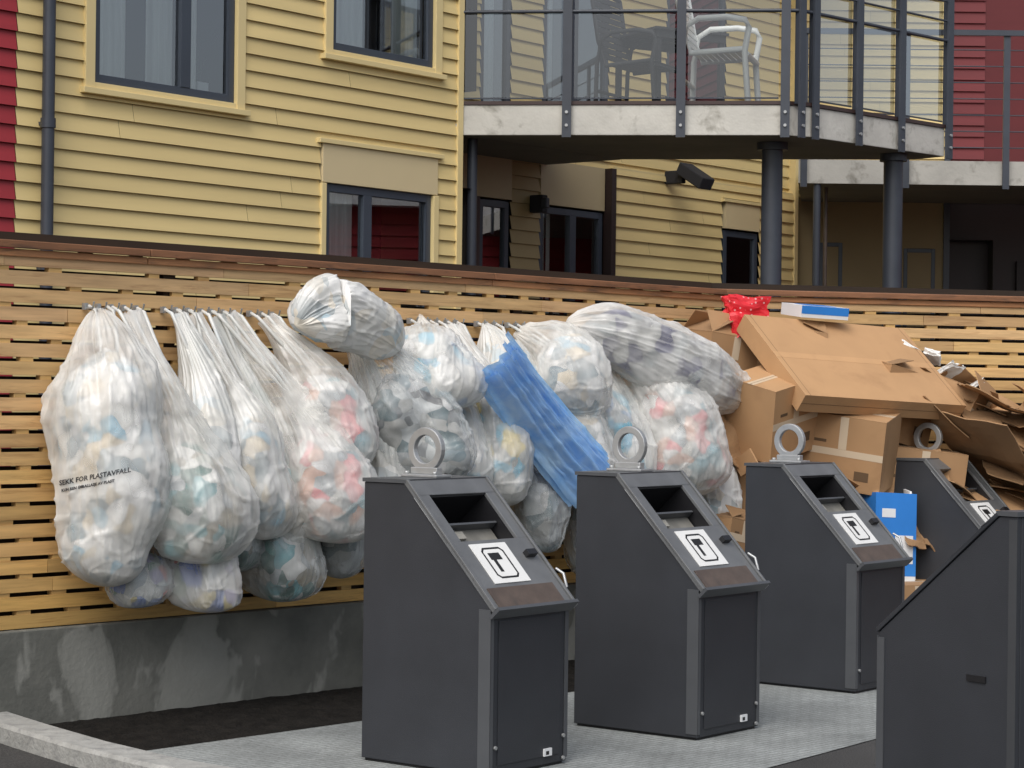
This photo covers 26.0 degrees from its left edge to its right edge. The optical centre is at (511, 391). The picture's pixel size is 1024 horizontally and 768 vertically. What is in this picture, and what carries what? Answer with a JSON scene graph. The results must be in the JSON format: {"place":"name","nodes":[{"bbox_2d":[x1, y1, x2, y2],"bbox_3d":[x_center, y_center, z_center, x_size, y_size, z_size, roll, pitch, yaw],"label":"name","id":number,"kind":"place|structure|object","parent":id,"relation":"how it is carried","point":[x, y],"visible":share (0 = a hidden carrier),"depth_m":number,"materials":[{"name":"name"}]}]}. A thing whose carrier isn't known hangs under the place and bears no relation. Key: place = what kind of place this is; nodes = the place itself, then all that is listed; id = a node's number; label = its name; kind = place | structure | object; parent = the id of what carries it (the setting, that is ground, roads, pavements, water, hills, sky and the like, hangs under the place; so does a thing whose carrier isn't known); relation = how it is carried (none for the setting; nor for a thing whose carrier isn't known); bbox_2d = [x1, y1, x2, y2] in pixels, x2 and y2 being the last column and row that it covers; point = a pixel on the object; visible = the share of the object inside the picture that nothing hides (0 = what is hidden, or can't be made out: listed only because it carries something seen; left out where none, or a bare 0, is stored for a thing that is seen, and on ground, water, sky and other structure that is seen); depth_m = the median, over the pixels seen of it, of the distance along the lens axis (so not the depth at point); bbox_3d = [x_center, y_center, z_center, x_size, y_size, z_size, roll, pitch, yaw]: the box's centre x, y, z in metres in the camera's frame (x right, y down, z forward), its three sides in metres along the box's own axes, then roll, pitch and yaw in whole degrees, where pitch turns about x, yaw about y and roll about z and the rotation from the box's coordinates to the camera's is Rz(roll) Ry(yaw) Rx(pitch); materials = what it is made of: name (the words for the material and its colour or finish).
{"place":"outdoors","nodes":[
{"label":"outdoors","id":0,"kind":"place"},
{"bbox_2d":[0,743,77,767],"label":"footpath","id":1,"kind":"structure","parent":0,"point":[11,757],"depth_m":8.86,"materials":[{"name":"concrete"}]},
{"bbox_2d":[148,684,876,767],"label":"pavement","id":2,"kind":"structure","parent":0,"point":[794,723],"depth_m":9.45,"materials":[{"name":"concrete"}]},
{"bbox_2d":[362,427,578,767],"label":"waste inlet bin","id":3,"kind":"object","parent":2,"relation":"on","point":[470,601],"visible":1,"depth_m":8.81,"materials":[{"name":"metal"}]},
{"bbox_2d":[574,426,769,739],"bbox_3d":[0.721,0.832,9.967,0.716,1.346,0.536,1,0,38],"label":"waste inlet bin","id":4,"kind":"object","parent":2,"relation":"on","point":[672,583],"visible":1,"depth_m":9.81,"materials":[{"name":"metal"}]},
{"bbox_2d":[744,424,912,693],"bbox_3d":[1.646,0.843,11.537,0.716,1.346,0.536,1,0,38],"label":"waste inlet bin","id":5,"kind":"object","parent":2,"relation":"on","point":[823,546],"visible":0.89,"depth_m":11.36,"materials":[{"name":"metal"}]},
{"bbox_2d":[904,579,924,599],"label":"cardboard box","id":6,"kind":"object","parent":2,"relation":"on","point":[911,587],"visible":0.05,"depth_m":12.37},
{"bbox_2d":[859,492,916,580],"bbox_3d":[2.120,0.834,12.744,0.273,0.500,0.303,4,-5,-23],"label":"blue carton","id":7,"kind":"object","parent":6,"relation":"on","point":[895,513],"visible":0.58,"depth_m":12.63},
{"bbox_2d":[800,412,901,494],"bbox_3d":[1.950,0.318,12.808,0.484,0.432,0.361,9,13,23],"label":"cardboard box","id":8,"kind":"object","parent":7,"relation":"on","point":[861,450],"visible":0.59,"depth_m":12.63,"materials":[{"name":"cardboard"}]},
{"bbox_2d":[894,422,1009,579],"bbox_3d":[2.626,0.855,12.887,0.716,1.346,0.536,1,0,38],"label":"waste inlet bin","id":9,"kind":"object","parent":2,"relation":"on","point":[950,520],"visible":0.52,"depth_m":12.75,"materials":[{"name":"metal"}]},
{"bbox_2d":[904,525,934,551],"bbox_3d":[2.355,0.801,12.763,0.340,0.273,0.055,13,-47,-34],"label":"flattened cardboard","id":10,"kind":"object","parent":9,"relation":"in","point":[920,542],"visible":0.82,"depth_m":12.68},
{"bbox_2d":[960,486,1023,510],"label":"flattened cardboard","id":11,"kind":"object","parent":9,"relation":"on","point":[1011,502],"visible":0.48,"depth_m":13.12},
{"bbox_2d":[949,480,977,500],"bbox_3d":[2.686,0.613,13.108,0.664,0.072,0.376,23,-3,-35],"label":"flattened cardboard","id":12,"kind":"object","parent":11,"relation":"on","point":[959,486],"visible":0.12,"depth_m":12.86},
{"bbox_2d":[931,411,1023,496],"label":"flattened cardboard","id":13,"kind":"object","parent":11,"relation":"on","point":[996,444],"visible":0.8,"depth_m":12.95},
{"bbox_2d":[982,460,1023,484],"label":"flattened cardboard","id":14,"kind":"object","parent":13,"relation":"on","point":[994,470],"visible":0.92,"depth_m":13.03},
{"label":"cardboard box","id":15,"kind":"object","parent":2,"relation":"on","visible":0},
{"bbox_2d":[885,444,968,494],"bbox_3d":[2.361,0.555,13.118,0.504,0.462,0.452,7,2,-5],"label":"cardboard box","id":16,"kind":"object","parent":15,"relation":"on","point":[956,462],"visible":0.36,"depth_m":12.90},
{"bbox_2d":[882,359,931,446],"bbox_3d":[2.233,0.043,13.249,0.451,0.491,0.402,16,-3,-36],"label":"cardboard box","id":17,"kind":"object","parent":16,"relation":"on","point":[909,426],"visible":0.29,"depth_m":13.10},
{"bbox_2d":[174,721,875,767],"bbox_3d":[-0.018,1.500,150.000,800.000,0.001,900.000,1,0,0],"label":"ground","id":18,"kind":"structure","parent":0,"point":[861,755],"depth_m":9.17,"materials":[{"name":"concrete"}]},
{"bbox_2d":[0,711,232,767],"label":"kerb","id":19,"kind":"structure","parent":18,"relation":"on","point":[67,747],"depth_m":8.81,"materials":[{"name":"stone"}]},
{"bbox_2d":[0,0,464,502],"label":"wall front","id":20,"kind":"structure","parent":18,"relation":"on","point":[155,172],"depth_m":15.13,"materials":[{"name":"yellow paint"}]},
{"bbox_2d":[36,0,55,465],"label":"downpipe","id":21,"kind":"object","parent":20,"relation":"attached to","point":[47,123],"visible":0.55,"depth_m":13.72,"materials":[{"name":"metal"}]},
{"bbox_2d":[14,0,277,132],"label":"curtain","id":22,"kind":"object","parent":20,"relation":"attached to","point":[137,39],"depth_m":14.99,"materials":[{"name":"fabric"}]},
{"bbox_2d":[80,0,250,116],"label":"window frame","id":23,"kind":"object","parent":20,"relation":"attached to","point":[229,100],"visible":1,"depth_m":14.74,"materials":[{"name":"wood"}]},
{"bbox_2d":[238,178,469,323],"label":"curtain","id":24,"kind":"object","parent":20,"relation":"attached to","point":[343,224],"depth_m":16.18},
{"bbox_2d":[318,182,438,348],"bbox_3d":[-0.976,-0.893,16.275,0.105,1.183,1.340,1,0,39],"label":"window frame","id":25,"kind":"object","parent":20,"relation":"attached to","point":[429,241],"visible":0.38,"depth_m":16.19,"materials":[{"name":"wood"}]},
{"bbox_2d":[317,137,444,195],"bbox_3d":[-0.961,-1.642,16.271,0.070,0.310,1.360,1,0,39],"label":"window panel","id":26,"kind":"structure","parent":20,"relation":"attached to","point":[349,163],"depth_m":16.23,"materials":[{"name":"wood"}]},
{"bbox_2d":[320,0,446,80],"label":"window frame","id":27,"kind":"object","parent":20,"relation":"attached to","point":[429,65],"visible":1,"depth_m":16.41,"materials":[{"name":"wood"}]},
{"bbox_2d":[336,0,476,91],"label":"curtain","id":28,"kind":"object","parent":20,"relation":"attached to","point":[359,23],"depth_m":16.71,"materials":[{"name":"fabric"}]},
{"bbox_2d":[0,582,575,723],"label":"concrete base wall","id":29,"kind":"structure","parent":18,"relation":"on","point":[66,673],"depth_m":10.34,"materials":[{"name":"concrete"}]},
{"bbox_2d":[0,231,725,629],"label":"slatted wood fence","id":30,"kind":"object","parent":29,"relation":"on","point":[42,583],"visible":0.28,"depth_m":10.30,"materials":[{"name":"wood"}]},
{"bbox_2d":[105,547,174,608],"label":"plastic waste bag","id":31,"kind":"object","parent":30,"relation":"hanging from","point":[147,586],"visible":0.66,"depth_m":9.88,"materials":[{"name":"white"}]},
{"bbox_2d":[159,547,242,612],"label":"plastic waste bag","id":32,"kind":"object","parent":30,"relation":"hanging from","point":[210,588],"visible":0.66,"depth_m":10.00,"materials":[{"name":"white"}]},
{"bbox_2d":[238,538,260,571],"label":"plastic waste bag","id":33,"kind":"object","parent":30,"relation":"hanging from","point":[248,557],"visible":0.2,"depth_m":10.31,"materials":[{"name":"white"}]},
{"bbox_2d":[241,535,327,601],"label":"plastic waste bag","id":34,"kind":"object","parent":30,"relation":"hanging from","point":[285,570],"visible":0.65,"depth_m":10.43,"materials":[{"name":"white"}]},
{"bbox_2d":[82,301,579,327],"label":"bag hooks","id":35,"kind":"object","parent":30,"relation":"attached to","point":[133,307],"visible":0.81,"depth_m":10.53,"materials":[{"name":"metal"}]},
{"bbox_2d":[40,304,171,586],"bbox_3d":[-1.755,0.234,9.796,0.563,1.249,0.547,1,0,43],"label":"plastic waste bag","id":36,"kind":"object","parent":35,"relation":"hanging from","point":[110,465],"visible":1,"depth_m":9.66,"materials":[{"name":"white"}]},
{"bbox_2d":[111,306,259,563],"bbox_3d":[-1.457,0.193,10.014,0.588,1.159,0.521,1,0,43],"label":"plastic waste bag","id":37,"kind":"object","parent":35,"relation":"hanging from","point":[214,515],"visible":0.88,"depth_m":9.87,"materials":[{"name":"white"}]},
{"bbox_2d":[164,308,242,471],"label":"plastic waste bag","id":38,"kind":"object","parent":35,"relation":"hanging from","point":[201,380],"visible":0.45,"depth_m":10.11,"materials":[{"name":"plastic"}]},
{"bbox_2d":[180,309,298,539],"bbox_3d":[-1.228,0.150,10.313,0.517,1.069,0.433,1,0,43],"label":"plastic waste bag","id":39,"kind":"object","parent":35,"relation":"hanging from","point":[265,468],"visible":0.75,"depth_m":10.19,"materials":[{"name":"white"}]},
{"bbox_2d":[201,310,312,542],"bbox_3d":[-1.172,0.181,10.533,0.555,1.129,0.353,1,0,9],"label":"plastic waste bag","id":40,"kind":"object","parent":35,"relation":"hanging from","point":[299,530],"visible":0.33,"depth_m":10.42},
{"bbox_2d":[211,310,377,543],"bbox_3d":[-1.000,0.165,10.563,0.760,1.106,0.494,1,0,18],"label":"plastic waste bag","id":41,"kind":"object","parent":35,"relation":"hanging from","point":[330,475],"visible":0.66,"depth_m":10.42,"materials":[{"name":"white"}]},
{"bbox_2d":[250,312,379,462],"bbox_3d":[-0.898,0.004,10.667,0.518,0.770,0.520,1,0,43],"label":"plastic waste bag","id":42,"kind":"object","parent":35,"relation":"hanging from","point":[348,406],"visible":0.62,"depth_m":10.56,"materials":[{"name":"white"}]},
{"bbox_2d":[287,273,404,359],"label":"plastic waste bag","id":43,"kind":"object","parent":42,"relation":"on","point":[334,312],"visible":1,"depth_m":10.60,"materials":[{"name":"plastic"}]},
{"bbox_2d":[392,314,487,409],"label":"plastic waste bag","id":44,"kind":"object","parent":35,"relation":"hanging from","point":[457,373],"visible":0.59,"depth_m":11.02,"materials":[{"name":"white"}]},
{"bbox_2d":[438,320,534,505],"bbox_3d":[-0.116,0.109,11.468,0.580,0.959,0.430,1,0,43],"label":"plastic waste bag","id":45,"kind":"object","parent":35,"relation":"hanging from","point":[512,474],"visible":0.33,"depth_m":11.28,"materials":[{"name":"white"}]},
{"bbox_2d":[468,322,544,407],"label":"plastic waste bag","id":46,"kind":"object","parent":35,"relation":"hanging from","point":[491,340],"visible":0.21,"depth_m":11.71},
{"bbox_2d":[508,320,612,418],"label":"plastic waste bag","id":47,"kind":"object","parent":35,"relation":"hanging from","point":[575,369],"visible":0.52,"depth_m":11.71,"materials":[{"name":"white"}]},
{"bbox_2d":[600,363,657,469],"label":"plastic waste bag","id":48,"kind":"object","parent":35,"relation":"hanging from","point":[620,412],"visible":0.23,"depth_m":12.02,"materials":[{"name":"white"}]},
{"bbox_2d":[564,302,750,414],"bbox_3d":[0.855,-0.176,12.304,1.294,0.612,0.383,1,0,-33],"label":"plastic waste bag","id":49,"kind":"object","parent":35,"relation":"hanging from","point":[646,352],"visible":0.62,"depth_m":12.12,"materials":[{"name":"white"}]},
{"bbox_2d":[607,373,732,495],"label":"plastic waste bag","id":50,"kind":"object","parent":35,"relation":"hanging from","point":[688,430],"visible":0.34,"depth_m":12.14,"materials":[{"name":"white"}]},
{"bbox_2d":[313,539,363,578],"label":"plastic waste bag","id":51,"kind":"object","parent":30,"relation":"hanging from","point":[342,561],"visible":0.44,"depth_m":10.73,"materials":[{"name":"white"}]},
{"bbox_2d":[348,353,408,476],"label":"plastic waste bag","id":52,"kind":"object","parent":30,"relation":"hanging from","point":[385,462],"visible":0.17,"depth_m":10.94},
{"bbox_2d":[347,348,476,475],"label":"plastic waste bag","id":53,"kind":"object","parent":30,"relation":"hanging from","point":[406,407],"visible":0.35,"depth_m":10.85,"materials":[{"name":"white"}]},
{"bbox_2d":[510,465,571,552],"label":"plastic waste bag","id":54,"kind":"object","parent":30,"relation":"hanging from","point":[540,511],"visible":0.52,"depth_m":11.53,"materials":[{"name":"white"}]},
{"bbox_2d":[481,331,609,508],"bbox_3d":[0.199,0.150,11.363,0.919,0.914,0.199,1,0,-44],"label":"blue plastic sheeting","id":55,"kind":"object","parent":30,"relation":"attached to","point":[520,392],"visible":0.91,"depth_m":11.31,"materials":[{"name":"plastic"}]},
{"bbox_2d":[562,505,576,573],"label":"plastic waste bag","id":56,"kind":"object","parent":30,"relation":"hanging from","point":[572,545],"visible":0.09,"depth_m":12.04,"materials":[{"name":"white"}]},
{"bbox_2d":[576,410,618,467],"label":"plastic waste bag","id":57,"kind":"object","parent":30,"relation":"hanging from","point":[601,435],"visible":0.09,"depth_m":11.76,"materials":[{"name":"white"}]},
{"bbox_2d":[703,464,742,517],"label":"plastic waste bag","id":58,"kind":"object","parent":30,"relation":"hanging from","point":[729,492],"visible":0.14,"depth_m":12.43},
{"bbox_2d":[48,660,574,750],"bbox_3d":[-0.165,1.477,11.210,0.853,0.038,5.200,1,0,43],"label":"soil strip","id":59,"kind":"object","parent":18,"relation":"on","point":[150,730],"visible":0.36,"depth_m":9.91,"materials":[{"name":"soil"}]},
{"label":"cardboard box","id":60,"kind":"object","parent":59,"relation":"on","visible":0},
{"bbox_2d":[716,504,744,551],"bbox_3d":[1.231,0.785,12.404,0.241,0.276,0.202,16,-10,-39],"label":"cardboard box","id":61,"kind":"object","parent":60,"relation":"on","point":[735,525],"visible":0.35,"depth_m":12.30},
{"bbox_2d":[737,461,759,509],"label":"cardboard box","id":62,"kind":"object","parent":60,"relation":"on","point":[742,480],"visible":0.05,"depth_m":12.57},
{"bbox_2d":[721,415,740,468],"bbox_3d":[1.208,0.262,12.502,0.340,0.270,0.101,32,-41,-18],"label":"flattened cardboard","id":63,"kind":"object","parent":62,"relation":"on","point":[733,443],"visible":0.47,"depth_m":12.53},
{"bbox_2d":[735,448,766,475],"bbox_3d":[1.333,0.390,12.460,0.080,0.100,0.150,-11,-22,-44],"label":"cardboard scrap","id":64,"kind":"object","parent":63,"relation":"attached to","point":[748,456],"visible":0.54,"depth_m":12.44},
{"bbox_2d":[724,365,817,461],"bbox_3d":[1.470,0.118,12.636,0.362,0.432,0.424,19,24,40],"label":"cardboard box","id":65,"kind":"object","parent":62,"relation":"on","point":[762,414],"visible":0.69,"depth_m":12.46,"materials":[{"name":"cardboard"}]},
{"bbox_2d":[684,309,757,370],"bbox_3d":[1.226,-0.245,13.063,0.361,0.436,0.342,10,0,-27],"label":"cardboard box","id":66,"kind":"object","parent":65,"relation":"on","point":[712,325],"visible":0.34,"depth_m":12.92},
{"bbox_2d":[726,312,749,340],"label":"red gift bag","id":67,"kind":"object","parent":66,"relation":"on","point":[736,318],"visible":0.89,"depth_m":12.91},
{"bbox_2d":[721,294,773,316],"bbox_3d":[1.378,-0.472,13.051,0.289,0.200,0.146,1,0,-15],"label":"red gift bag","id":68,"kind":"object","parent":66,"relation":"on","point":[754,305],"visible":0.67,"depth_m":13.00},
{"bbox_2d":[463,0,799,385],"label":"wall recessed","id":69,"kind":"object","parent":18,"relation":"on","point":[640,204],"depth_m":20.21,"materials":[{"name":"wood"}]},
{"bbox_2d":[478,199,508,338],"bbox_3d":[-0.179,-0.953,18.606,0.050,1.305,0.400,1,0,39],"label":"window frame","id":70,"kind":"object","parent":69,"relation":"attached to","point":[503,206],"visible":0.45,"depth_m":18.71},
{"bbox_2d":[479,0,510,100],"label":"door upper frame","id":71,"kind":"object","parent":69,"relation":"attached to","point":[506,38],"visible":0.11,"depth_m":18.71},
{"bbox_2d":[483,0,548,100],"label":"curtain","id":72,"kind":"object","parent":69,"relation":"attached to","point":[488,52],"depth_m":18.69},
{"bbox_2d":[530,195,549,212],"bbox_3d":[0.244,-1.602,18.902,0.200,0.150,0.100,1,0,39],"label":"wall lamp","id":73,"kind":"object","parent":69,"relation":"attached to","point":[539,203],"visible":1,"depth_m":18.89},
{"bbox_2d":[480,197,602,341],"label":"room window","id":74,"kind":"structure","parent":69,"relation":"attached to","point":[555,244],"depth_m":20.62,"materials":[{"name":"glass"}]},
{"bbox_2d":[493,0,621,159],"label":"upper room door","id":75,"kind":"structure","parent":69,"relation":"attached to","point":[587,48],"depth_m":20.73,"materials":[{"name":"glass"}]},
{"bbox_2d":[538,207,601,326],"bbox_3d":[0.495,-0.944,19.450,0.054,1.306,0.920,1,0,39],"label":"window frame","id":76,"kind":"object","parent":69,"relation":"attached to","point":[570,238],"visible":0.25,"depth_m":19.45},
{"bbox_2d":[542,0,607,100],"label":"door upper frame","id":77,"kind":"object","parent":69,"relation":"attached to","point":[603,69],"visible":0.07,"depth_m":19.45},
{"bbox_2d":[665,162,714,189],"bbox_3d":[1.610,-1.970,20.336,0.466,0.252,0.200,1,0,38],"label":"wall lamp","id":78,"kind":"object","parent":69,"relation":"attached to","point":[695,176],"visible":1,"depth_m":20.25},
{"bbox_2d":[665,0,725,100],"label":"window upper frame","id":79,"kind":"object","parent":69,"relation":"attached to","point":[721,4],"visible":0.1,"depth_m":20.63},
{"bbox_2d":[669,0,726,100],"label":"window upper room","id":80,"kind":"object","parent":69,"relation":"attached to","point":[706,80],"depth_m":22.22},
{"bbox_2d":[648,221,759,295],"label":"room window","id":81,"kind":"structure","parent":69,"relation":"attached to","point":[737,260],"depth_m":22.54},
{"bbox_2d":[456,0,954,338],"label":"balcony","id":82,"kind":"structure","parent":69,"relation":"attached to","point":[772,135],"depth_m":17.12,"materials":[{"name":"concrete"}]},
{"bbox_2d":[590,0,686,100],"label":"armchair","id":83,"kind":"object","parent":82,"relation":"on","point":[628,65],"visible":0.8,"depth_m":17.89,"materials":[{"name":"dark plastic"}]},
{"bbox_2d":[613,26,728,100],"bbox_3d":[1.280,-2.555,18.099,0.696,0.700,0.700,1,0,-29],"label":"patio table","id":84,"kind":"object","parent":82,"relation":"on","point":[661,32],"visible":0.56,"depth_m":17.96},
{"bbox_2d":[675,0,762,100],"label":"armchair","id":85,"kind":"object","parent":82,"relation":"on","point":[734,54],"visible":0.74,"depth_m":17.28,"materials":[{"name":"white plastic"}]},
{"bbox_2d":[720,230,756,295],"bbox_3d":[2.183,-0.859,21.480,0.050,1.375,0.600,1,0,39],"label":"window frame","id":86,"kind":"object","parent":69,"relation":"attached to","point":[752,237],"visible":0.41,"depth_m":21.56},
{"bbox_2d":[819,242,841,297],"bbox_3d":[3.225,-0.786,22.519,0.230,1.455,0.050,1,0,0],"label":"door frame","id":87,"kind":"object","parent":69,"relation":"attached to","point":[839,245],"visible":0.3,"depth_m":22.49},
{"bbox_2d":[798,28,1023,297],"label":"balcony","id":88,"kind":"structure","parent":69,"relation":"attached to","point":[824,181],"depth_m":20.49,"materials":[{"name":"concrete"}]},
{"bbox_2d":[903,248,934,364],"bbox_3d":[4.120,-0.750,22.519,0.320,1.405,0.050,1,0,0],"label":"window right frame","id":89,"kind":"object","parent":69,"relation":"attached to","point":[914,250],"visible":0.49,"depth_m":22.49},
{"bbox_2d":[950,240,992,378],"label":"door frame","id":90,"kind":"object","parent":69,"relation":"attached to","point":[990,264],"depth_m":22.67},
{"bbox_2d":[876,510,1023,767],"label":"waste inlet bin","id":91,"kind":"object","parent":18,"relation":"on","point":[950,665],"visible":1,"depth_m":7.08,"materials":[{"name":"metal"}]},
{"bbox_3d":[4.559,1.342,14.411,7.060,0.428,0.220,1,0,-15],"label":"concrete base wall","id":92,"kind":"object","parent":18,"relation":"on","visible":0},
{"bbox_2d":[711,283,1023,449],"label":"slatted wood fence","id":93,"kind":"object","parent":92,"relation":"on","point":[942,319],"visible":0.13,"depth_m":13.83,"materials":[{"name":"wood"}]},
{"bbox_2d":[797,0,1023,440],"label":"wall","id":94,"kind":"structure","parent":0,"point":[855,229],"depth_m":22.50,"materials":[{"name":"yellow paint"}]},
{"bbox_3d":[3.357,0.478,13.159,0.400,0.045,0.693,7,-7,41],"label":"flattened cardboard","id":95,"kind":"object","parent":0,"visible":0},
{"bbox_2d":[923,395,1023,466],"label":"flattened cardboard","id":96,"kind":"object","parent":95,"relation":"on","point":[939,411],"visible":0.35,"depth_m":12.90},
{"bbox_2d":[940,364,998,411],"bbox_3d":[2.711,0.071,13.322,0.302,0.377,0.321,25,-5,39],"label":"cardboard box","id":97,"kind":"object","parent":96,"relation":"on","point":[965,376],"visible":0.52,"depth_m":13.21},
{"bbox_2d":[938,360,963,378],"bbox_3d":[2.626,-0.129,13.307,0.113,0.040,0.158,18,-39,-30],"label":"crumpled paper","id":98,"kind":"object","parent":97,"relation":"in","point":[953,368],"visible":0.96,"depth_m":13.28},
{"bbox_3d":[3.022,0.336,13.157,0.818,0.100,0.389,32,11,-23],"label":"flattened cardboard","id":99,"kind":"object","parent":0,"visible":0},
{"bbox_2d":[960,414,1023,448],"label":"flattened cardboard","id":100,"kind":"object","parent":99,"relation":"on","point":[1018,433],"visible":0.2,"depth_m":13.18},
{"bbox_2d":[736,314,966,419],"bbox_3d":[1.982,-0.139,12.953,1.234,0.603,0.656,1,0,-32],"label":"flat carton","id":101,"kind":"object","parent":100,"relation":"on","point":[841,368],"visible":0.98,"depth_m":12.83,"materials":[{"name":"cardboard"}]},
{"bbox_2d":[757,321,826,365],"bbox_3d":[1.633,-0.202,13.161,0.401,0.457,0.342,5,-6,-1],"label":"cardboard box","id":102,"kind":"object","parent":101,"relation":"on","point":[820,328],"visible":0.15,"depth_m":13.02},
{"bbox_2d":[781,302,848,319],"bbox_3d":[1.798,-0.479,13.181,0.321,0.072,0.242,3,5,-23],"label":"blue white carton","id":103,"kind":"object","parent":101,"relation":"on","point":[814,311],"visible":1,"depth_m":13.08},
{"bbox_2d":[922,346,941,366],"bbox_3d":[2.530,-0.210,13.362,0.123,0.043,0.152,17,-23,25],"label":"crumpled paper","id":104,"kind":"object","parent":101,"relation":"on","point":[934,356],"visible":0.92,"depth_m":13.32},
{"bbox_2d":[963,398,1006,415],"bbox_3d":[2.925,0.118,13.377,0.609,0.080,0.453,12,4,-13],"label":"flattened cardboard","id":105,"kind":"object","parent":100,"relation":"on","point":[986,407],"visible":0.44,"depth_m":13.13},
{"bbox_2d":[993,394,1019,412],"bbox_3d":[2.956,0.088,13.454,0.587,0.076,0.448,14,16,-18],"label":"flattened cardboard","id":106,"kind":"object","parent":105,"relation":"on","point":[1008,402],"visible":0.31,"depth_m":13.49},
{"bbox_2d":[962,408,1023,427],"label":"flattened cardboard","id":107,"kind":"object","parent":100,"relation":"on","point":[1014,419],"visible":0.77,"depth_m":13.10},
{"bbox_3d":[3.627,0.218,13.241,0.860,0.137,0.547,25,20,7],"label":"flattened cardboard","id":108,"kind":"object","parent":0,"visible":0},
{"bbox_2d":[1012,383,1023,391],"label":"flattened cardboard","id":109,"kind":"object","parent":108,"relation":"on","point":[1020,387],"visible":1,"depth_m":13.22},
{"bbox_2d":[957,383,1023,413],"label":"flattened cardboard","id":110,"kind":"object","parent":109,"relation":"on","point":[995,401],"visible":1,"depth_m":12.97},
{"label":"plastic waste bag","id":111,"kind":"object","parent":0,"visible":0},
{"bbox_2d":[455,404,493,481],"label":"plastic waste bag","id":112,"kind":"object","parent":111,"relation":"on","point":[483,465],"visible":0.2,"depth_m":11.18,"materials":[{"name":"white"}]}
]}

